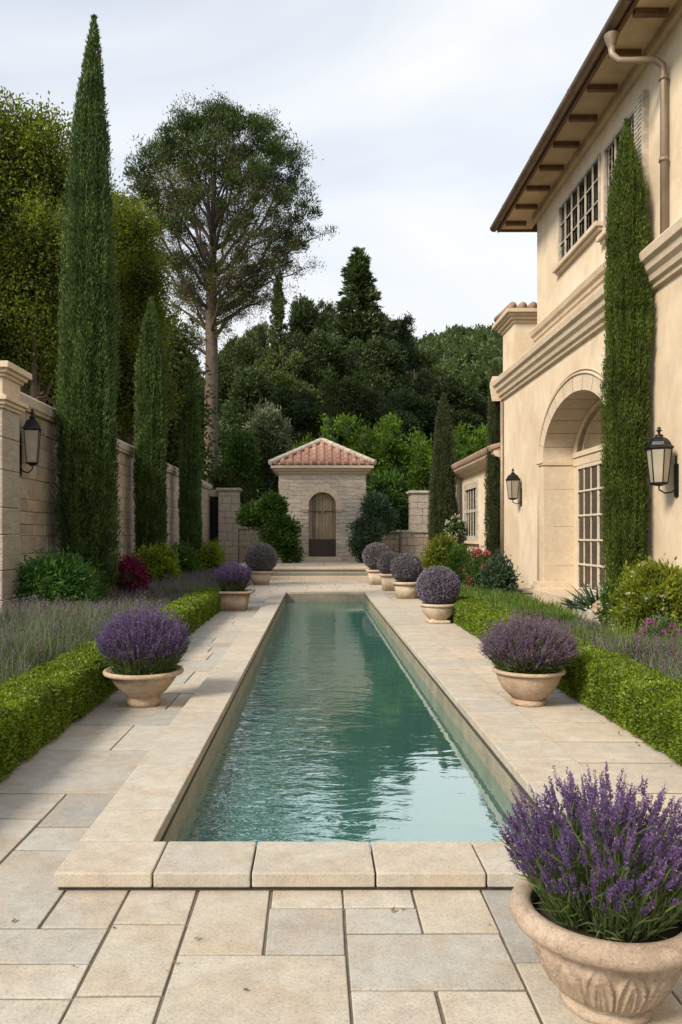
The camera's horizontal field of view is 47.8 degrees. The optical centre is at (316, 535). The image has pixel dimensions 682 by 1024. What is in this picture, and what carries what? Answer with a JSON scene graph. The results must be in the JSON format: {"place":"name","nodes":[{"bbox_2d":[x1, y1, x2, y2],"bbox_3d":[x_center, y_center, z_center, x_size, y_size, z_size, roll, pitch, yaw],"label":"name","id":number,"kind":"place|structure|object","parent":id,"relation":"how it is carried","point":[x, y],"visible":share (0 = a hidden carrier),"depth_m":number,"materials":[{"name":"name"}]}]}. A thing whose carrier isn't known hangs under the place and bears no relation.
{"place":"outdoors","nodes":[
{"label":"outdoors","id":0,"kind":"place"},
{"bbox_2d":[0,0,617,377],"label":"sky","id":1,"kind":"structure","parent":0,"point":[420,119],"materials":[{"name":"white"}]},
{"bbox_2d":[268,438,376,560],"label":"garden pavilion","id":2,"kind":"structure","parent":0,"point":[322,485],"depth_m":32.20,"materials":[{"name":"stone"}]},
{"bbox_2d":[309,493,335,556],"bbox_3d":[0.250,-0.452,32.356,1.144,2.704,0.111,0,0,0],"label":"door","id":3,"kind":"structure","parent":2,"relation":"in","point":[317,548],"depth_m":32.35,"materials":[{"name":"brown wood"}]},
{"bbox_2d":[0,579,681,1023],"bbox_3d":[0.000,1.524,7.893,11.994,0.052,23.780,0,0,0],"label":"paving","id":4,"kind":"structure","parent":0,"point":[462,966],"depth_m":2.84,"materials":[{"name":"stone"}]},
{"bbox_2d":[93,600,192,707],"bbox_3d":[-1.541,1.026,6.800,0.901,0.948,0.888,0,0,0],"label":"potted lavender","id":5,"kind":"object","parent":4,"relation":"on","point":[140,653],"visible":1,"depth_m":6.58,"materials":[{"name":"plant"}]},
{"bbox_2d":[213,560,254,610],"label":"potted lavender","id":6,"kind":"object","parent":4,"relation":"on","point":[232,581],"visible":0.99,"depth_m":15.23,"materials":[{"name":"plant"}]},
{"bbox_2d":[494,761,681,1023],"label":"potted lavender","id":7,"kind":"object","parent":4,"relation":"on","point":[599,922],"visible":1,"depth_m":2.33,"materials":[{"name":"plant"}]},
{"bbox_2d":[246,580,681,842],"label":"terrace paving","id":8,"kind":"structure","parent":0,"point":[584,737],"depth_m":6.05,"materials":[{"name":"beige stone"}]},
{"bbox_2d":[244,542,277,584],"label":"potted lavender","id":9,"kind":"object","parent":8,"relation":"on","point":[261,559],"visible":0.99,"depth_m":23.11,"materials":[{"name":"plant"}]},
{"bbox_2d":[362,542,389,584],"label":"potted lavender","id":10,"kind":"object","parent":8,"relation":"on","point":[372,552],"visible":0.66,"depth_m":23.14,"materials":[{"name":"plant"}]},
{"bbox_2d":[377,551,398,590],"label":"potted lavender","id":11,"kind":"object","parent":8,"relation":"on","point":[383,565],"visible":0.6,"depth_m":20.68,"materials":[{"name":"stone"}]},
{"bbox_2d":[390,552,422,598],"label":"potted lavender","id":12,"kind":"object","parent":8,"relation":"on","point":[406,569],"visible":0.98,"depth_m":18.06,"materials":[{"name":"plant"}]},
{"bbox_2d":[416,565,460,623],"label":"potted lavender","id":13,"kind":"object","parent":8,"relation":"on","point":[438,589],"visible":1,"depth_m":12.97,"materials":[{"name":"plant"}]},
{"bbox_2d":[477,607,580,706],"bbox_3d":[1.893,1.060,6.860,0.933,0.878,0.949,0,0,0],"label":"potted lavender","id":14,"kind":"object","parent":8,"relation":"on","point":[528,659],"visible":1,"depth_m":6.64,"materials":[{"name":"plant"}]},
{"label":"ground","id":15,"kind":"structure","parent":0,"visible":0},
{"bbox_2d":[0,361,31,613],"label":"gate pillar","id":16,"kind":"structure","parent":15,"relation":"on","point":[13,379],"depth_m":12.00,"materials":[{"name":"stone"}]},
{"bbox_2d":[11,541,105,609],"bbox_3d":[-4.313,0.822,12.701,1.864,1.555,1.750,0,0,0],"label":"fern shrub","id":17,"kind":"object","parent":15,"relation":"on","point":[48,577],"visible":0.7,"depth_m":12.33,"materials":[{"name":"green plant"}]},
{"bbox_2d":[0,86,131,402],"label":"broadleaf tree","id":18,"kind":"object","parent":15,"relation":"on","point":[32,191],"visible":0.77,"depth_m":20.60,"materials":[{"name":"green plant"}]},
{"bbox_2d":[50,14,123,595],"bbox_3d":[-4.319,-4.178,14.568,1.332,11.356,1.452,0,0,0],"label":"cypress tree","id":19,"kind":"object","parent":15,"relation":"on","point":[86,513],"visible":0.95,"depth_m":14.20,"materials":[{"name":"green plant"}]},
{"bbox_2d":[74,557,109,606],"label":"shrub","id":20,"kind":"object","parent":15,"relation":"on","point":[102,592],"visible":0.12,"depth_m":13.30,"materials":[{"name":"green plant"}]},
{"bbox_2d":[26,332,183,442],"bbox_3d":[-11.257,-4.933,30.046,11.282,13.265,7.760,0,0,0],"label":"broadleaf tree","id":21,"kind":"object","parent":15,"relation":"on","point":[52,395],"visible":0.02,"depth_m":28.53,"materials":[{"name":"green plant"}]},
{"bbox_2d":[0,392,211,575],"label":"garden wall","id":22,"kind":"structure","parent":15,"relation":"on","point":[36,516],"depth_m":14.37,"materials":[{"name":"stone"}]},
{"bbox_2d":[19,409,41,476],"bbox_3d":[-4.829,-1.556,12.940,0.354,1.155,0.274,0,0,-14],"label":"wall lantern","id":23,"kind":"object","parent":22,"relation":"attached to","point":[32,430],"depth_m":12.86,"materials":[{"name":"black metal"}]},
{"bbox_2d":[0,567,220,684],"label":"lavender bed","id":24,"kind":"object","parent":15,"relation":"on","point":[53,643],"visible":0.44,"depth_m":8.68,"materials":[{"name":"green plant"}]},
{"bbox_2d":[0,587,221,781],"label":"box hedge","id":25,"kind":"object","parent":15,"relation":"on","point":[41,704],"visible":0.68,"depth_m":5.90,"materials":[{"name":"green plant"}]},
{"bbox_2d":[49,175,189,446],"bbox_3d":[-6.672,-5.071,25.491,4.467,13.542,4.920,0,0,-24],"label":"broadleaf tree","id":26,"kind":"object","parent":15,"relation":"on","point":[138,267],"visible":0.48,"depth_m":24.59,"materials":[{"name":"green plant"}]},
{"bbox_2d":[108,552,150,596],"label":"burgundy shrub","id":27,"kind":"object","parent":15,"relation":"on","point":[132,570],"visible":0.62,"depth_m":14.96,"materials":[{"name":"red plant"}]},
{"bbox_2d":[132,296,169,551],"bbox_3d":[-4.405,-2.430,20.446,1.047,7.860,1.074,0,0,0],"label":"cypress tree","id":28,"kind":"object","parent":15,"relation":"on","point":[149,470],"visible":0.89,"depth_m":20.15,"materials":[{"name":"green plant"}]},
{"bbox_2d":[119,542,186,582],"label":"shrub","id":29,"kind":"object","parent":15,"relation":"on","point":[160,561],"visible":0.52,"depth_m":18.89,"materials":[{"name":"green plant"}]},
{"bbox_2d":[124,300,226,489],"bbox_3d":[-7.456,-4.759,35.931,6.349,12.918,4.825,0,0,0],"label":"broadleaf tree","id":30,"kind":"object","parent":15,"relation":"on","point":[181,355],"visible":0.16,"depth_m":35.55,"materials":[{"name":"green plant"}]},
{"bbox_2d":[168,538,201,573],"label":"shrub","id":31,"kind":"object","parent":15,"relation":"on","point":[185,551],"visible":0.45,"depth_m":22.26,"materials":[{"name":"green plant"}]},
{"bbox_2d":[177,361,203,568],"bbox_3d":[-4.365,-2.251,26.499,0.959,7.502,1.041,0,0,-40],"label":"cypress tree","id":32,"kind":"object","parent":15,"relation":"on","point":[189,506],"visible":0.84,"depth_m":26.26,"materials":[{"name":"green plant"}]},
{"bbox_2d":[197,535,229,570],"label":"shrub","id":33,"kind":"object","parent":15,"relation":"on","point":[210,552],"visible":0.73,"depth_m":26.22,"materials":[{"name":"green plant"}]},
{"bbox_2d":[216,488,242,565],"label":"gate pillar","id":34,"kind":"structure","parent":15,"relation":"on","point":[228,507],"depth_m":35.50,"materials":[{"name":"stone"}]},
{"bbox_2d":[209,490,218,543],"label":"garden gate","id":35,"kind":"structure","parent":34,"relation":"attached to","point":[214,523],"depth_m":35.95,"materials":[{"name":"black metal"}]},
{"bbox_2d":[203,462,256,526],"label":"tall shrub","id":36,"kind":"object","parent":15,"relation":"on","point":[229,481],"visible":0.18,"depth_m":37.67,"materials":[{"name":"green plant"}]},
{"bbox_2d":[123,88,339,482],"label":"umbrella pine","id":37,"kind":"object","parent":15,"relation":"on","point":[219,119],"visible":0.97,"depth_m":43.52,"materials":[{"name":"green plant"}]},
{"bbox_2d":[206,429,263,501],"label":"tall shrub","id":38,"kind":"object","parent":15,"relation":"on","point":[243,453],"visible":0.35,"depth_m":38.40,"materials":[{"name":"green plant"}]},
{"bbox_2d":[238,527,278,563],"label":"wall","id":39,"kind":"structure","parent":15,"relation":"on","point":[247,540],"depth_m":35.69,"materials":[{"name":"stone"}]},
{"bbox_2d":[234,488,307,562],"bbox_3d":[-1.912,-0.209,30.994,3.357,3.418,1.759,0,0,38],"label":"climbing shrub","id":40,"kind":"object","parent":15,"relation":"on","point":[281,530],"visible":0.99,"depth_m":30.53,"materials":[{"name":"green plant"}]},
{"bbox_2d":[242,396,299,498],"bbox_3d":[-2.677,-2.830,40.899,4.031,8.889,3.748,0,0,0],"label":"tall shrub","id":41,"kind":"object","parent":15,"relation":"on","point":[269,430],"visible":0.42,"depth_m":39.93,"materials":[{"name":"green plant"}]},
{"bbox_2d":[240,561,368,579],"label":"stone platform","id":42,"kind":"structure","parent":15,"relation":"on","point":[329,570],"depth_m":26.12,"materials":[{"name":"stone"}]},
{"bbox_2d":[58,594,552,891],"bbox_3d":[0.265,1.502,11.422,2.710,0.036,16.355,0,0,0],"label":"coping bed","id":43,"kind":"object","parent":15,"relation":"on","point":[341,889],"visible":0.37,"depth_m":3.25,"materials":[{"name":"brown stone"}]},
{"bbox_2d":[55,591,680,886],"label":"pool coping","id":44,"kind":"object","parent":43,"relation":"on","point":[119,844],"visible":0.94,"depth_m":3.71,"materials":[{"name":"stone"}]},
{"bbox_2d":[286,427,338,451],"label":"tall shrub","id":45,"kind":"object","parent":15,"relation":"on","point":[308,441],"visible":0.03,"depth_m":39.54,"materials":[{"name":"green plant"}]},
{"bbox_2d":[316,412,361,448],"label":"tall shrub","id":46,"kind":"object","parent":15,"relation":"on","point":[339,425],"visible":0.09,"depth_m":40.44,"materials":[{"name":"green plant"}]},
{"bbox_2d":[163,595,539,844],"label":"pool wall","id":47,"kind":"structure","parent":15,"relation":"in","point":[503,779],"depth_m":6.40,"materials":[{"name":"stone"}]},
{"bbox_2d":[176,602,535,849],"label":"pool water","id":48,"kind":"structure","parent":47,"relation":"in","point":[342,726],"depth_m":5.79,"materials":[{"name":"teal liquid"}]},
{"bbox_2d":[341,418,399,494],"bbox_3d":[2.685,-2.351,40.552,3.472,7.754,3.348,0,0,0],"label":"tall shrub","id":49,"kind":"object","parent":15,"relation":"on","point":[372,445],"visible":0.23,"depth_m":39.82,"materials":[{"name":"green plant"}]},
{"bbox_2d":[343,486,402,562],"bbox_3d":[2.312,-0.272,30.885,2.478,3.543,1.687,0,0,-31],"label":"climbing shrub","id":50,"kind":"object","parent":15,"relation":"on","point":[378,511],"visible":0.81,"depth_m":30.57,"materials":[{"name":"green plant"}]},
{"bbox_2d":[382,530,399,553],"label":"wall","id":51,"kind":"structure","parent":15,"relation":"on","point":[393,539],"depth_m":32.40,"materials":[{"name":"stone"}]},
{"bbox_2d":[372,412,412,487],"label":"tall shrub","id":52,"kind":"object","parent":15,"relation":"on","point":[391,426],"visible":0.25,"depth_m":40.50,"materials":[{"name":"green plant"}]},
{"bbox_2d":[366,465,419,553],"bbox_3d":[3.619,-0.875,36.993,3.586,4.960,3.202,0,0,0],"label":"tall shrub","id":53,"kind":"object","parent":15,"relation":"on","point":[393,486],"visible":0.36,"depth_m":36.16,"materials":[{"name":"green plant"}]},
{"bbox_2d":[400,426,432,490],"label":"tall shrub","id":54,"kind":"object","parent":15,"relation":"on","point":[419,464],"visible":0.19,"depth_m":39.38,"materials":[{"name":"green plant"}]},
{"bbox_2d":[400,530,433,570],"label":"wall","id":55,"kind":"structure","parent":15,"relation":"on","point":[415,546],"depth_m":31.70,"materials":[{"name":"stone"}]},
{"bbox_2d":[406,491,433,537],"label":"stone pillar","id":56,"kind":"structure","parent":15,"relation":"on","point":[419,503],"depth_m":32.60,"materials":[{"name":"stone"}]},
{"bbox_2d":[426,392,459,544],"bbox_3d":[4.535,-1.856,27.923,1.271,6.712,1.197,0,0,38],"label":"cypress tree","id":57,"kind":"object","parent":15,"relation":"on","point":[443,506],"visible":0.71,"depth_m":27.67,"materials":[{"name":"green plant"}]},
{"bbox_2d":[420,531,465,569],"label":"shrub","id":58,"kind":"object","parent":15,"relation":"on","point":[434,553],"visible":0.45,"depth_m":20.11,"materials":[{"name":"green plant"}]},
{"bbox_2d":[442,513,467,545],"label":"flowering shrub","id":59,"kind":"object","parent":15,"relation":"on","point":[460,523],"visible":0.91,"depth_m":26.90,"materials":[{"name":"green plant"}]},
{"bbox_2d":[441,540,471,585],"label":"shrub","id":60,"kind":"object","parent":15,"relation":"on","point":[455,559],"visible":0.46,"depth_m":19.04,"materials":[{"name":"green plant"}]},
{"bbox_2d":[450,419,481,462],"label":"tall shrub","id":61,"kind":"object","parent":15,"relation":"on","point":[467,445],"visible":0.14,"depth_m":40.69,"materials":[{"name":"green plant"}]},
{"bbox_2d":[451,443,499,553],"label":"annex building","id":62,"kind":"structure","parent":15,"relation":"on","point":[469,471],"depth_m":25.62,"materials":[{"name":"beige paint"}]},
{"bbox_2d":[463,480,478,543],"bbox_3d":[5.290,-0.760,26.250,0.220,2.080,2.500,0,0,0],"label":"window","id":63,"kind":"structure","parent":62,"relation":"in","point":[471,490],"depth_m":26.34,"materials":[{"name":"beige glass"}]},
{"bbox_2d":[460,545,493,588],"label":"flowering shrub","id":64,"kind":"object","parent":15,"relation":"on","point":[476,558],"visible":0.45,"depth_m":18.40,"materials":[{"name":"green plant"}]},
{"bbox_2d":[473,423,487,449],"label":"tall shrub","id":65,"kind":"object","parent":15,"relation":"on","point":[481,435],"visible":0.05,"depth_m":42.63,"materials":[{"name":"green plant"}]},
{"bbox_2d":[483,360,501,560],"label":"cypress tree","id":66,"kind":"object","parent":15,"relation":"on","point":[492,504],"visible":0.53,"depth_m":21.66,"materials":[{"name":"green plant"}]},
{"bbox_2d":[474,548,523,593],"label":"shrub","id":67,"kind":"object","parent":15,"relation":"on","point":[499,571],"visible":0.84,"depth_m":17.44,"materials":[{"name":"green plant"}]},
{"bbox_2d":[459,581,586,623],"bbox_3d":[3.532,1.266,16.067,1.699,0.477,8.376,0,0,0],"label":"grass bed","id":68,"kind":"object","parent":15,"relation":"on","point":[515,600],"visible":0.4,"depth_m":13.29,"materials":[{"name":"green plant"}]},
{"bbox_2d":[448,595,681,765],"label":"box hedge","id":69,"kind":"object","parent":15,"relation":"on","point":[631,696],"visible":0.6,"depth_m":6.20,"materials":[{"name":"green plant"}]},
{"bbox_2d":[490,0,681,606],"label":"villa","id":70,"kind":"object","parent":15,"relation":"on","point":[545,387],"visible":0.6,"depth_m":15.13,"materials":[{"name":"beige paint"}]},
{"bbox_2d":[505,469,521,505],"bbox_3d":[5.024,-1.216,19.474,0.359,0.966,0.266,0,0,-17],"label":"wall lantern","id":71,"kind":"object","parent":70,"relation":"attached to","point":[512,480],"depth_m":19.39,"materials":[{"name":"black metal"}]},
{"bbox_2d":[552,153,602,275],"bbox_3d":[5.180,-6.280,15.210,0.240,1.440,2.560,0,0,0],"label":"window","id":72,"kind":"structure","parent":70,"relation":"in","point":[579,214],"depth_m":15.15,"materials":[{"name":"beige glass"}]},
{"bbox_2d":[572,398,611,591],"bbox_3d":[5.893,-0.838,15.500,0.175,4.116,4.132,0,0,0],"label":"french door","id":73,"kind":"structure","parent":70,"relation":"in","point":[588,554],"depth_m":16.66,"materials":[{"name":"wood"}]},
{"bbox_2d":[596,109,633,244],"bbox_3d":[5.180,-6.095,13.070,0.240,1.710,1.680,0,0,0],"label":"window","id":74,"kind":"structure","parent":70,"relation":"in","point":[610,151],"depth_m":13.69,"materials":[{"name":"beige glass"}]},
{"bbox_2d":[644,427,678,497],"bbox_3d":[4.965,-1.053,11.056,0.451,1.029,0.346,0,0,29],"label":"wall lantern","id":75,"kind":"object","parent":70,"relation":"attached to","point":[659,447],"depth_m":10.98,"materials":[{"name":"black metal"}]},
{"bbox_2d":[562,605,620,630],"bbox_3d":[4.754,1.342,11.650,0.872,0.316,4.100,0,0,0],"label":"raised bed","id":76,"kind":"object","parent":15,"relation":"on","point":[589,613],"visible":0.05,"depth_m":12.26,"materials":[{"name":"stone"}]},
{"bbox_2d":[555,592,599,608],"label":"agave plant","id":77,"kind":"object","parent":76,"relation":"in","point":[568,603],"visible":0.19,"depth_m":12.96,"materials":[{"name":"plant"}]},
{"bbox_2d":[557,576,603,611],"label":"agave plant","id":78,"kind":"object","parent":76,"relation":"in","point":[586,605],"visible":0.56,"depth_m":12.38,"materials":[{"name":"green plant"}]},
{"bbox_2d":[593,575,621,630],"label":"flowering shrub","id":79,"kind":"object","parent":76,"relation":"in","point":[604,599],"visible":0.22,"depth_m":11.37,"materials":[{"name":"green plant"}]},
{"bbox_2d":[597,117,655,583],"bbox_3d":[4.800,-2.591,11.919,0.829,7.782,0.818,0,0,0],"label":"cypress tree","id":80,"kind":"object","parent":76,"relation":"in","point":[626,413],"visible":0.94,"depth_m":11.71,"materials":[{"name":"green plant"}]},
{"bbox_2d":[534,610,681,682],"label":"lavender bed","id":81,"kind":"object","parent":15,"relation":"on","point":[659,661],"visible":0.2,"depth_m":7.10,"materials":[{"name":"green plant"}]},
{"bbox_2d":[545,611,681,665],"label":"grass tufts","id":82,"kind":"object","parent":15,"relation":"on","point":[578,631],"visible":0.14,"depth_m":8.60,"materials":[{"name":"green plant"}]},
{"bbox_2d":[603,553,681,633],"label":"flowering shrub","id":83,"kind":"object","parent":15,"relation":"on","point":[649,587],"visible":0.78,"depth_m":9.78,"materials":[{"name":"green plant"}]},
{"bbox_2d":[632,611,681,641],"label":"flowering shrub","id":84,"kind":"object","parent":15,"relation":"on","point":[661,625],"visible":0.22,"depth_m":8.55,"materials":[{"name":"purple plant"}]},
{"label":"hill","id":85,"kind":"structure","parent":0,"visible":0},
{"bbox_2d":[204,334,241,431],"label":"conifer tree","id":86,"kind":"object","parent":85,"relation":"on","point":[227,365],"visible":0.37,"depth_m":80.33,"materials":[{"name":"green plant"}]},
{"bbox_2d":[217,362,277,466],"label":"conifer tree","id":87,"kind":"object","parent":85,"relation":"on","point":[250,385],"visible":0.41,"depth_m":54.17,"materials":[{"name":"green plant"}]},
{"bbox_2d":[227,319,270,390],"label":"conifer tree","id":88,"kind":"object","parent":85,"relation":"on","point":[248,348],"visible":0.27,"depth_m":78.67,"materials":[{"name":"green plant"}]},
{"bbox_2d":[264,273,289,358],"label":"conifer tree","id":89,"kind":"object","parent":85,"relation":"on","point":[276,336],"visible":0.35,"depth_m":71.80,"materials":[{"name":"green plant"}]},
{"bbox_2d":[251,348,324,409],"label":"conifer tree","id":90,"kind":"object","parent":85,"relation":"on","point":[278,371],"visible":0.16,"depth_m":58.92,"materials":[{"name":"green plant"}]},
{"bbox_2d":[263,382,330,448],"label":"conifer tree","id":91,"kind":"object","parent":85,"relation":"on","point":[296,409],"visible":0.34,"depth_m":48.79,"materials":[{"name":"green plant"}]},
{"bbox_2d":[281,290,320,364],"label":"conifer tree","id":92,"kind":"object","parent":85,"relation":"on","point":[304,315],"visible":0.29,"depth_m":76.22,"materials":[{"name":"green plant"}]},
{"bbox_2d":[287,327,349,432],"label":"conifer tree","id":93,"kind":"object","parent":85,"relation":"on","point":[328,359],"visible":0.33,"depth_m":60.69,"materials":[{"name":"green plant"}]},
{"bbox_2d":[310,307,339,340],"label":"conifer tree","id":94,"kind":"object","parent":85,"relation":"on","point":[325,320],"visible":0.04,"depth_m":74.75,"materials":[{"name":"green plant"}]},
{"bbox_2d":[313,299,338,316],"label":"conifer tree","id":95,"kind":"object","parent":85,"relation":"on","point":[321,303],"visible":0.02,"depth_m":83.53,"materials":[{"name":"green plant"}]},
{"bbox_2d":[315,373,370,426],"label":"conifer tree","id":96,"kind":"object","parent":85,"relation":"on","point":[348,392],"visible":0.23,"depth_m":51.30,"materials":[{"name":"green plant"}]},
{"bbox_2d":[201,323,502,479],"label":"trees","id":97,"kind":"object","parent":85,"relation":"on","point":[453,363],"visible":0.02,"depth_m":116.31,"materials":[{"name":"green plant"}]},
{"bbox_2d":[326,246,398,373],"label":"conifer tree","id":98,"kind":"object","parent":85,"relation":"on","point":[360,292],"visible":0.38,"depth_m":69.16,"materials":[{"name":"green plant"}]},
{"bbox_2d":[340,333,414,404],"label":"conifer tree","id":99,"kind":"object","parent":85,"relation":"on","point":[383,367],"visible":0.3,"depth_m":60.61,"materials":[{"name":"green plant"}]},
{"bbox_2d":[349,386,422,448],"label":"conifer tree","id":100,"kind":"object","parent":85,"relation":"on","point":[374,408],"visible":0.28,"depth_m":49.82,"materials":[{"name":"green plant"}]},
{"bbox_2d":[381,311,437,392],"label":"conifer tree","id":101,"kind":"object","parent":85,"relation":"on","point":[414,360],"visible":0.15,"depth_m":73.50,"materials":[{"name":"green plant"}]},
{"bbox_2d":[377,366,458,448],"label":"conifer tree","id":102,"kind":"object","parent":85,"relation":"on","point":[421,405],"visible":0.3,"depth_m":58.30,"materials":[{"name":"green plant"}]},
{"bbox_2d":[420,346,460,392],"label":"conifer tree","id":103,"kind":"object","parent":85,"relation":"on","point":[436,368],"visible":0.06,"depth_m":85.81,"materials":[{"name":"green plant"}]},
{"bbox_2d":[428,370,487,436],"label":"conifer tree","id":104,"kind":"object","parent":85,"relation":"on","point":[467,404],"visible":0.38,"depth_m":63.91,"materials":[{"name":"green plant"}]},
{"bbox_2d":[477,378,488,426],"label":"conifer tree","id":105,"kind":"object","parent":85,"relation":"on","point":[482,385],"visible":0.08,"depth_m":69.59,"materials":[{"name":"green plant"}]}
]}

